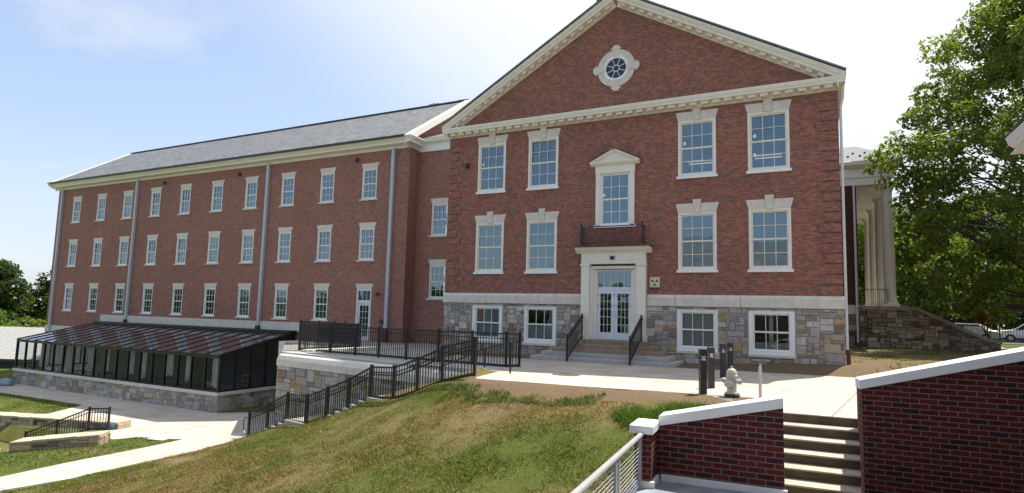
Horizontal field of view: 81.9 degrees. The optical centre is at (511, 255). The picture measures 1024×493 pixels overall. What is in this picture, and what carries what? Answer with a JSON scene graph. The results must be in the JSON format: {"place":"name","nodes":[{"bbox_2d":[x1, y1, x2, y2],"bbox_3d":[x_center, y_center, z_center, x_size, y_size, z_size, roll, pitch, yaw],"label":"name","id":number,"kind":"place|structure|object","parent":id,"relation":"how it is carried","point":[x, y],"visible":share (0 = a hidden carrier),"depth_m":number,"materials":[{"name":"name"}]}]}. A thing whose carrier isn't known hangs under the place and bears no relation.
{"place":"outdoors","nodes":[
{"label":"outdoors","id":0,"kind":"place"},
{"bbox_2d":[74,369,112,377],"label":"potting bench","id":1,"kind":"object","parent":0,"point":[96,372],"visible":0.37,"depth_m":44.56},
{"bbox_2d":[110,374,153,382],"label":"potting bench","id":2,"kind":"object","parent":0,"point":[130,376],"visible":0.4,"depth_m":42.58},
{"bbox_2d":[0,383,274,491],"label":"plaza","id":3,"kind":"structure","parent":0,"point":[193,430],"depth_m":26.60,"materials":[{"name":"concrete"}]},
{"bbox_2d":[0,378,14,385],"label":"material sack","id":4,"kind":"object","parent":3,"relation":"on","point":[6,382],"visible":1,"depth_m":42.20,"materials":[{"name":"plastic"}]},
{"bbox_2d":[146,437,169,440],"bbox_3d":[-14.002,7.247,23.372,0.760,0.050,0.400,0,-6,14],"label":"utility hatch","id":5,"kind":"object","parent":3,"relation":"on","point":[157,438],"visible":0.97,"depth_m":23.31,"materials":[{"name":"concrete"}]},
{"bbox_2d":[153,378,200,387],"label":"potting bench","id":6,"kind":"object","parent":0,"point":[167,380],"visible":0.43,"depth_m":40.20,"materials":[{"name":"wood"}]},
{"bbox_2d":[201,384,245,389],"bbox_3d":[-18.575,8.921,38.284,3.600,0.880,1.000,-1,-6,26],"label":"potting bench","id":7,"kind":"object","parent":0,"point":[227,387],"visible":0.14,"depth_m":38.25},
{"bbox_2d":[240,374,251,387],"bbox_3d":[-16.725,8.377,37.083,0.637,1.835,0.947,1,-6,6],"label":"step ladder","id":8,"kind":"object","parent":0,"point":[244,380],"visible":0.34,"depth_m":37.04,"materials":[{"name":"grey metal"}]},
{"bbox_2d":[282,340,539,371],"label":"terrace","id":9,"kind":"structure","parent":0,"point":[290,347],"depth_m":23.81,"materials":[{"name":"concrete"}]},
{"bbox_2d":[300,320,361,346],"bbox_3d":[-9.731,4.173,32.040,5.953,1.235,0.607,-3,-7,41],"label":"fence","id":10,"kind":"object","parent":9,"relation":"on","point":[320,322],"visible":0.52,"depth_m":32.27,"materials":[{"name":"black metal"}]},
{"bbox_2d":[303,323,359,348],"bbox_3d":[-8.552,3.808,27.991,0.088,1.235,3.744,-1,-6,26],"label":"side fence","id":11,"kind":"object","parent":9,"relation":"on","point":[357,324],"visible":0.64,"depth_m":27.91,"materials":[{"name":"black metal"}]},
{"bbox_2d":[298,323,521,366],"bbox_3d":[-4.704,3.389,22.987,11.560,1.295,0.539,-2,-7,32],"label":"terrace fence","id":12,"kind":"object","parent":9,"relation":"on","point":[379,332],"visible":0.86,"depth_m":22.61,"materials":[{"name":"black metal"}]},
{"bbox_2d":[0,307,1023,492],"bbox_3d":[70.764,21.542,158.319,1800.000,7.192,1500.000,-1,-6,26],"label":"ground","id":13,"kind":"structure","parent":0,"point":[9,432],"depth_m":13.46,"materials":[{"name":"plant"}]},
{"bbox_2d":[0,310,22,326],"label":"bushy tree","id":14,"kind":"object","parent":13,"relation":"on","point":[3,320],"visible":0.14,"depth_m":69.93,"materials":[{"name":"green plant"}]},
{"bbox_2d":[0,258,35,323],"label":"distant tree","id":15,"kind":"object","parent":13,"relation":"on","point":[8,279],"visible":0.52,"depth_m":101.78,"materials":[{"name":"green plant"}]},
{"bbox_2d":[0,326,44,367],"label":"building","id":16,"kind":"structure","parent":13,"relation":"on","point":[9,336],"depth_m":57.88,"materials":[{"name":"metal"}]},
{"bbox_2d":[10,316,45,327],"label":"bushy tree","id":17,"kind":"object","parent":13,"relation":"on","point":[28,321],"visible":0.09,"depth_m":75.95,"materials":[{"name":"green plant"}]},
{"bbox_2d":[20,267,51,319],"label":"distant tree","id":18,"kind":"object","parent":13,"relation":"on","point":[43,288],"visible":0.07,"depth_m":113.33,"materials":[{"name":"green plant"}]},
{"bbox_2d":[33,296,48,319],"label":"distant tree","id":19,"kind":"object","parent":13,"relation":"on","point":[43,315],"visible":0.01,"depth_m":103.84,"materials":[{"name":"green plant"}]},
{"bbox_2d":[8,430,110,452],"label":"stone wall","id":20,"kind":"structure","parent":13,"relation":"on","point":[80,439],"depth_m":22.86,"materials":[{"name":"stone"}]},
{"bbox_2d":[0,412,131,429],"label":"stone wall","id":21,"kind":"structure","parent":13,"relation":"on","point":[26,418],"depth_m":29.03,"materials":[{"name":"stone"}]},
{"bbox_2d":[0,393,178,474],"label":"lawn grass","id":22,"kind":"structure","parent":13,"relation":"on","point":[82,449],"depth_m":22.11,"materials":[{"name":"plant"}]},
{"bbox_2d":[12,321,296,412],"bbox_3d":[-25.653,7.435,41.401,22.530,5.074,5.720,-1,-6,26],"label":"greenhouse","id":23,"kind":"object","parent":13,"relation":"on","point":[218,344],"visible":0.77,"depth_m":38.77,"materials":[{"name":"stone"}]},
{"bbox_2d":[41,98,484,390],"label":"brick wing","id":24,"kind":"structure","parent":13,"relation":"on","point":[339,221],"depth_m":41.95,"materials":[{"name":"brick"}]},
{"bbox_2d":[61,283,73,311],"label":"window","id":25,"kind":"structure","parent":24,"relation":"in","point":[68,286],"depth_m":51.78,"materials":[{"name":"glass"}]},
{"bbox_2d":[66,239,77,266],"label":"window","id":26,"kind":"structure","parent":24,"relation":"in","point":[73,242],"depth_m":52.16,"materials":[{"name":"glass"}]},
{"bbox_2d":[70,196,82,223],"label":"window","id":27,"kind":"structure","parent":24,"relation":"in","point":[77,200],"depth_m":52.53,"materials":[{"name":"glass"}]},
{"bbox_2d":[86,283,98,312],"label":"window","id":28,"kind":"structure","parent":24,"relation":"in","point":[93,290],"depth_m":50.11,"materials":[{"name":"glass"}]},
{"bbox_2d":[90,238,102,266],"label":"window","id":29,"kind":"structure","parent":24,"relation":"in","point":[96,258],"depth_m":50.49,"materials":[{"name":"glass"}]},
{"bbox_2d":[94,193,107,221],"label":"window","id":30,"kind":"structure","parent":24,"relation":"in","point":[101,197],"depth_m":50.86,"materials":[{"name":"white paint"}]},
{"bbox_2d":[112,283,125,313],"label":"window","id":31,"kind":"structure","parent":24,"relation":"in","point":[119,293],"depth_m":48.45,"materials":[{"name":"glass"}]},
{"bbox_2d":[116,236,129,265],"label":"window","id":32,"kind":"structure","parent":24,"relation":"in","point":[123,249],"depth_m":48.84,"materials":[{"name":"white paint"}]},
{"bbox_2d":[120,190,133,219],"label":"window","id":33,"kind":"structure","parent":24,"relation":"in","point":[128,195],"depth_m":49.20,"materials":[{"name":"glass"}]},
{"bbox_2d":[139,283,153,314],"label":"window","id":34,"kind":"structure","parent":24,"relation":"in","point":[148,287],"depth_m":46.80,"materials":[{"name":"white paint"}]},
{"bbox_2d":[144,235,157,265],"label":"window","id":35,"kind":"structure","parent":24,"relation":"in","point":[152,239],"depth_m":47.19,"materials":[{"name":"white paint"}]},
{"bbox_2d":[148,187,161,217],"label":"window","id":36,"kind":"structure","parent":24,"relation":"in","point":[156,192],"depth_m":47.57,"materials":[{"name":"glass"}]},
{"bbox_2d":[169,283,184,315],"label":"window","id":37,"kind":"structure","parent":24,"relation":"in","point":[177,287],"depth_m":45.16,"materials":[{"name":"glass"}]},
{"bbox_2d":[173,233,188,264],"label":"window","id":38,"kind":"structure","parent":24,"relation":"in","point":[181,237],"depth_m":45.56,"materials":[{"name":"glass"}]},
{"bbox_2d":[177,183,192,214],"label":"window","id":39,"kind":"structure","parent":24,"relation":"in","point":[185,188],"depth_m":45.93,"materials":[{"name":"glass"}]},
{"bbox_2d":[201,283,216,316],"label":"window","id":40,"kind":"structure","parent":24,"relation":"in","point":[209,297],"depth_m":43.53,"materials":[{"name":"glass"}]},
{"bbox_2d":[205,231,220,264],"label":"window","id":41,"kind":"structure","parent":24,"relation":"in","point":[213,245],"depth_m":43.90,"materials":[{"name":"glass"}]},
{"bbox_2d":[209,180,224,212],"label":"window","id":42,"kind":"structure","parent":24,"relation":"in","point":[217,193],"depth_m":44.29,"materials":[{"name":"white paint"}]},
{"bbox_2d":[235,283,251,318],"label":"window","id":43,"kind":"structure","parent":24,"relation":"in","point":[244,288],"depth_m":41.93,"materials":[{"name":"glass"}]},
{"bbox_2d":[238,229,255,263],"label":"window","id":44,"kind":"structure","parent":24,"relation":"in","point":[248,234],"depth_m":42.29,"materials":[{"name":"glass"}]},
{"bbox_2d":[242,176,258,209],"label":"window","id":45,"kind":"structure","parent":24,"relation":"in","point":[251,182],"depth_m":42.68,"materials":[{"name":"glass"}]},
{"bbox_2d":[271,283,289,319],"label":"window","id":46,"kind":"structure","parent":24,"relation":"in","point":[280,304],"depth_m":40.30,"materials":[{"name":"glass"}]},
{"bbox_2d":[275,227,292,262],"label":"window","id":47,"kind":"structure","parent":24,"relation":"in","point":[284,242],"depth_m":40.68,"materials":[{"name":"glass"}]},
{"bbox_2d":[278,172,295,206],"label":"window","id":48,"kind":"structure","parent":24,"relation":"in","point":[288,180],"depth_m":41.06,"materials":[{"name":"glass"}]},
{"bbox_2d":[311,283,329,321],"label":"window","id":49,"kind":"structure","parent":24,"relation":"in","point":[321,289],"depth_m":38.70,"materials":[{"name":"white paint"}]},
{"bbox_2d":[314,224,332,261],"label":"window","id":50,"kind":"structure","parent":24,"relation":"in","point":[324,235],"depth_m":39.08,"materials":[{"name":"glass"}]},
{"bbox_2d":[317,167,336,203],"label":"window","id":51,"kind":"structure","parent":24,"relation":"in","point":[327,174],"depth_m":39.45,"materials":[{"name":"glass"}]},
{"bbox_2d":[357,303,369,340],"bbox_3d":[-9.287,4.126,36.981,0.960,2.295,0.050,-1,-6,26],"label":"door","id":52,"kind":"structure","parent":24,"relation":"in","point":[363,308],"depth_m":37.00,"materials":[{"name":"paint"}]},
{"bbox_2d":[356,222,376,261],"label":"window","id":53,"kind":"structure","parent":24,"relation":"in","point":[366,243],"depth_m":37.47,"materials":[{"name":"glass"}]},
{"bbox_2d":[359,162,379,200],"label":"window","id":54,"kind":"structure","parent":24,"relation":"in","point":[369,185],"depth_m":37.85,"materials":[{"name":"glass"}]},
{"bbox_2d":[426,259,446,299],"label":"window","id":55,"kind":"structure","parent":24,"relation":"in","point":[437,268],"depth_m":35.96,"materials":[{"name":"glass"}]},
{"bbox_2d":[429,197,448,236],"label":"window","id":56,"kind":"structure","parent":24,"relation":"in","point":[439,205],"depth_m":36.33,"materials":[{"name":"glass"}]},
{"bbox_2d":[264,395,383,429],"bbox_3d":[-4.896,5.772,19.795,10.513,4.032,2.120,-3,-7,37],"label":"outdoor stair","id":57,"kind":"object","parent":13,"relation":"on","point":[286,421],"visible":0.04,"depth_m":20.42,"materials":[{"name":"concrete"}]},
{"bbox_2d":[243,337,477,435],"bbox_3d":[-5.623,4.561,19.341,11.669,4.305,0.159,-3,-7,37],"label":"stair fence","id":58,"kind":"object","parent":57,"relation":"on","point":[443,355],"visible":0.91,"depth_m":18.52,"materials":[{"name":"black metal"}]},
{"bbox_2d":[410,342,511,373],"bbox_3d":[-4.334,4.774,20.634,10.747,4.038,0.047,-3,-7,37],"label":"stair handrail","id":59,"kind":"object","parent":57,"relation":"on","point":[510,343],"visible":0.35,"depth_m":18.11,"materials":[{"name":"black metal"}]},
{"bbox_2d":[275,340,375,406],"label":"parapet wall","id":60,"kind":"structure","parent":13,"relation":"on","point":[281,344],"depth_m":33.48,"materials":[{"name":"concrete"}]},
{"bbox_2d":[274,346,460,424],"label":"retaining wall","id":61,"kind":"structure","parent":13,"relation":"on","point":[301,374],"depth_m":22.79,"materials":[{"name":"stone"}]},
{"bbox_2d":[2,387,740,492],"bbox_3d":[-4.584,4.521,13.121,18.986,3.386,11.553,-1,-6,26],"label":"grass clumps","id":62,"kind":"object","parent":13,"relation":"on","point":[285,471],"visible":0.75,"depth_m":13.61,"materials":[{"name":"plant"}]},
{"bbox_2d":[431,380,605,406],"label":"edge weeds","id":63,"kind":"object","parent":13,"relation":"on","point":[566,399],"visible":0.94,"depth_m":13.84,"materials":[{"name":"green plant"}]},
{"bbox_2d":[530,339,684,367],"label":"entrance steps","id":64,"kind":"structure","parent":13,"relation":"on","point":[603,351],"depth_m":23.64,"materials":[{"name":"concrete"}]},
{"bbox_2d":[566,314,583,361],"bbox_3d":[2.614,3.344,24.439,0.118,1.930,1.810,-1,-6,26],"label":"step railing","id":65,"kind":"object","parent":64,"relation":"on","point":[579,325],"visible":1,"depth_m":24.30,"materials":[{"name":"black metal"}]},
{"bbox_2d":[629,315,642,365],"bbox_3d":[4.907,3.293,23.303,0.118,1.930,1.810,-1,-6,26],"label":"step railing","id":66,"kind":"object","parent":64,"relation":"on","point":[631,346],"visible":1,"depth_m":23.22,"materials":[{"name":"black metal"}]},
{"bbox_2d":[441,0,850,364],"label":"brick hall","id":67,"kind":"structure","parent":13,"relation":"on","point":[617,168],"depth_m":24.93,"materials":[{"name":"brick"}]},
{"bbox_2d":[472,305,502,343],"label":"window","id":68,"kind":"structure","parent":67,"relation":"in","point":[492,327],"depth_m":27.84,"materials":[{"name":"white paint"}]},
{"bbox_2d":[473,211,505,273],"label":"window","id":69,"kind":"structure","parent":67,"relation":"in","point":[489,227],"depth_m":28.20,"materials":[{"name":"glass"}]},
{"bbox_2d":[476,133,507,194],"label":"window","id":70,"kind":"structure","parent":67,"relation":"in","point":[492,149],"depth_m":28.58,"materials":[{"name":"glass"}]},
{"bbox_2d":[522,305,555,345],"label":"window","id":71,"kind":"structure","parent":67,"relation":"in","point":[544,334],"depth_m":26.65,"materials":[{"name":"white paint"}]},
{"bbox_2d":[524,208,558,273],"bbox_3d":[1.361,-0.682,26.986,1.700,2.992,0.200,-1,-6,26],"label":"window","id":72,"kind":"structure","parent":67,"relation":"in","point":[541,244],"depth_m":27.01,"materials":[{"name":"glass"}]},
{"bbox_2d":[526,126,560,190],"bbox_3d":[1.462,-4.522,27.362,1.700,2.952,0.200,-1,-6,26],"label":"window","id":73,"kind":"structure","parent":67,"relation":"in","point":[544,142],"depth_m":27.39,"materials":[{"name":"glass"}]},
{"bbox_2d":[597,290,614,339],"bbox_3d":[4.023,2.517,25.336,0.749,2.105,0.055,-1,-6,26],"label":"door","id":74,"kind":"structure","parent":67,"relation":"in","point":[605,299],"depth_m":25.33,"materials":[{"name":"paint"}]},
{"bbox_2d":[594,172,635,227],"bbox_3d":[4.482,-2.426,25.626,1.860,2.400,0.200,-1,-6,26],"label":"window","id":75,"kind":"structure","parent":67,"relation":"in","point":[615,206],"depth_m":25.68,"materials":[{"name":"glass"}]},
{"bbox_2d":[593,45,639,90],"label":"round window","id":76,"kind":"structure","parent":67,"relation":"in","point":[618,65],"depth_m":26.14,"materials":[{"name":"stone"}]},
{"bbox_2d":[614,290,630,339],"bbox_3d":[4.689,2.498,24.967,0.749,2.105,0.125,-1,-6,26],"label":"door","id":77,"kind":"structure","parent":67,"relation":"in","point":[622,298],"depth_m":25.01,"materials":[{"name":"paint"}]},
{"bbox_2d":[676,107,717,178],"bbox_3d":[7.615,-4.659,24.313,1.700,2.952,0.200,-1,-6,26],"label":"window","id":78,"kind":"structure","parent":67,"relation":"in","point":[697,127],"depth_m":24.33,"materials":[{"name":"glass"}]},
{"bbox_2d":[676,199,718,272],"bbox_3d":[7.514,-0.819,23.937,1.700,2.992,0.200,-1,-6,26],"label":"window","id":79,"kind":"structure","parent":67,"relation":"in","point":[697,227],"depth_m":23.95,"materials":[{"name":"glass"}]},
{"bbox_2d":[676,308,719,354],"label":"window","id":80,"kind":"structure","parent":67,"relation":"in","point":[691,323],"depth_m":23.66,"materials":[{"name":"white paint"}]},
{"bbox_2d":[745,98,791,173],"bbox_3d":[10.036,-4.713,23.114,1.700,2.952,0.200,-1,-6,26],"label":"window","id":81,"kind":"structure","parent":67,"relation":"in","point":[771,144],"depth_m":23.12,"materials":[{"name":"glass"}]},
{"bbox_2d":[746,194,793,271],"bbox_3d":[9.935,-0.872,22.738,1.700,2.992,0.200,-1,-6,26],"label":"window","id":82,"kind":"structure","parent":67,"relation":"in","point":[770,239],"depth_m":22.75,"materials":[{"name":"glass"}]},
{"bbox_2d":[748,310,795,358],"bbox_3d":[9.844,2.941,22.383,1.660,1.790,0.245,-1,-6,26],"label":"window","id":83,"kind":"structure","parent":67,"relation":"in","point":[772,350],"depth_m":22.33,"materials":[{"name":"white paint"}]},
{"bbox_2d":[608,398,715,425],"bbox_3d":[2.952,3.029,11.519,2.308,0.586,1.820,1,-6,5],"label":"grass tuft","id":84,"kind":"object","parent":13,"relation":"on","point":[635,413],"visible":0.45,"depth_m":11.62,"materials":[{"name":"plant"}]},
{"bbox_2d":[475,360,856,418],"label":"walkway","id":85,"kind":"structure","parent":13,"relation":"on","point":[827,396],"depth_m":16.36,"materials":[{"name":"concrete"}]},
{"bbox_2d":[552,373,579,375],"bbox_3d":[1.614,3.548,17.657,0.840,0.012,0.840,-1,-6,26],"label":"drain cover","id":86,"kind":"object","parent":85,"relation":"on","point":[564,374],"visible":1,"depth_m":17.61,"materials":[{"name":"concrete"}]},
{"bbox_2d":[698,349,706,393],"bbox_3d":[4.478,2.708,13.854,0.154,1.040,0.154,2,-6,-2],"label":"bollard light","id":87,"kind":"object","parent":85,"relation":"on","point":[702,353],"visible":1,"depth_m":13.79,"materials":[{"name":"brown metal"}]},
{"bbox_2d":[707,347,714,387],"bbox_3d":[5.138,2.881,15.246,0.154,1.040,0.154,2,-6,-2],"label":"bollard light","id":88,"kind":"object","parent":85,"relation":"on","point":[711,368],"visible":0.98,"depth_m":15.19,"materials":[{"name":"brown metal"}]},
{"bbox_2d":[720,344,725,377],"bbox_3d":[6.582,3.271,18.413,0.154,1.040,0.154,2,-6,-2],"label":"bollard light","id":89,"kind":"object","parent":85,"relation":"on","point":[722,360],"visible":0.94,"depth_m":18.35,"materials":[{"name":"brown metal"}]},
{"bbox_2d":[727,343,732,368],"bbox_3d":[7.384,3.464,19.956,0.154,1.040,0.154,2,-6,-2],"label":"bollard light","id":90,"kind":"object","parent":85,"relation":"on","point":[730,356],"visible":0.87,"depth_m":19.91,"materials":[{"name":"brown metal"}]},
{"bbox_2d":[758,364,761,397],"bbox_3d":[5.664,2.874,13.469,0.065,0.802,0.065,6,-7,-41],"label":"marker stake","id":91,"kind":"object","parent":85,"relation":"on","point":[760,379],"visible":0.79,"depth_m":13.45,"materials":[{"name":"paint"}]},
{"bbox_2d":[624,481,746,492],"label":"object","id":92,"kind":"structure","parent":13,"relation":"on","point":[665,487],"depth_m":7.12,"materials":[{"name":"concrete"}]},
{"bbox_2d":[571,432,643,492],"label":"wire railing","id":93,"kind":"object","parent":92,"relation":"on","point":[613,461],"visible":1,"depth_m":6.05,"materials":[{"name":"metal"}]},
{"bbox_2d":[629,395,787,492],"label":"brick wall","id":94,"kind":"structure","parent":13,"relation":"on","point":[736,446],"depth_m":7.25,"materials":[{"name":"red brick"}]},
{"bbox_2d":[721,366,742,397],"bbox_3d":[4.988,2.876,13.390,0.412,0.740,0.394,1,-6,7],"label":"fire hydrant","id":95,"kind":"object","parent":13,"relation":"on","point":[731,381],"visible":0.99,"depth_m":13.29,"materials":[{"name":"metal"}]},
{"bbox_2d":[783,413,860,492],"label":"garden stair","id":96,"kind":"object","parent":13,"relation":"on","point":[821,454],"visible":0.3,"depth_m":9.95,"materials":[{"name":"concrete"}]},
{"bbox_2d":[857,198,969,317],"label":"background tree","id":97,"kind":"object","parent":13,"relation":"on","point":[906,249],"visible":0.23,"depth_m":55.31,"materials":[{"name":"green plant"}]},
{"bbox_2d":[839,147,1002,351],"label":"portico building","id":98,"kind":"structure","parent":13,"relation":"on","point":[882,317],"depth_m":35.75,"materials":[{"name":"stone"}]},
{"bbox_2d":[855,347,1023,492],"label":"brick wall","id":99,"kind":"structure","parent":13,"relation":"on","point":[953,426],"depth_m":7.49,"materials":[{"name":"red brick"}]},
{"bbox_2d":[862,0,1023,325],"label":"shade tree","id":100,"kind":"object","parent":13,"relation":"on","point":[1001,54],"visible":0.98,"depth_m":32.18,"materials":[{"name":"green plant"}]},
{"bbox_2d":[900,198,1023,330],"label":"background tree","id":101,"kind":"object","parent":13,"relation":"on","point":[999,218],"visible":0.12,"depth_m":58.00,"materials":[{"name":"green plant"}]},
{"bbox_2d":[930,312,1023,342],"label":"park fence","id":102,"kind":"object","parent":13,"relation":"on","point":[993,327],"visible":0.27,"depth_m":39.75,"materials":[{"name":"black metal"}]},
{"bbox_2d":[949,188,1021,330],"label":"background tree","id":103,"kind":"object","parent":13,"relation":"on","point":[987,269],"visible":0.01,"depth_m":63.69,"materials":[{"name":"green plant"}]},
{"bbox_2d":[973,271,1002,337],"bbox_3d":[27.613,3.262,34.336,1.484,4.794,1.685,-1,-6,26],"label":"dead sapling","id":104,"kind":"object","parent":13,"relation":"on","point":[981,318],"visible":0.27,"depth_m":34.21,"materials":[{"name":"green plant"}]},
{"bbox_2d":[995,338,1023,344],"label":"car park","id":105,"kind":"structure","parent":13,"relation":"on","point":[1014,343],"depth_m":46.72,"materials":[{"name":"asphalt"}]},
{"bbox_2d":[954,323,1002,338],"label":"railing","id":106,"kind":"object","parent":105,"relation":"on","point":[977,328],"visible":0.2,"depth_m":45.38,"materials":[{"name":"silver metal"}]},
{"bbox_2d":[1001,324,1023,340],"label":"parked car","id":107,"kind":"object","parent":105,"relation":"on","point":[1014,334],"visible":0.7,"depth_m":46.85,"materials":[{"name":"silver metal"}]},
{"bbox_2d":[1004,268,1023,338],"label":"background tree","id":108,"kind":"object","parent":13,"relation":"on","point":[1021,323],"visible":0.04,"depth_m":56.88,"materials":[{"name":"green plant"}]},
{"bbox_2d":[1005,118,1023,154],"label":"neighbour house","id":109,"kind":"structure","parent":13,"relation":"on","point":[1014,138],"depth_m":10.71,"materials":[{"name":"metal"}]},
{"bbox_2d":[0,0,1023,327],"label":"sky","id":110,"kind":"structure","parent":0,"point":[85,84],"materials":[{"name":"blue"}]},
{"bbox_2d":[849,345,992,372],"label":"verge grass","id":111,"kind":"structure","parent":0,"point":[970,351],"depth_m":28.77,"materials":[{"name":"plant"}]},
{"bbox_3d":[-20.274,8.648,25.688,3.050,1.880,1.600,-1,-6,26],"label":"small stair","id":112,"kind":"object","parent":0,"visible":0},
{"bbox_2d":[24,407,110,437],"bbox_3d":[-19.383,7.639,25.685,4.271,2.335,0.145,0,-6,10],"label":"stair rail","id":113,"kind":"object","parent":112,"relation":"on","point":[87,429],"visible":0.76,"depth_m":25.62,"materials":[{"name":"black metal"}]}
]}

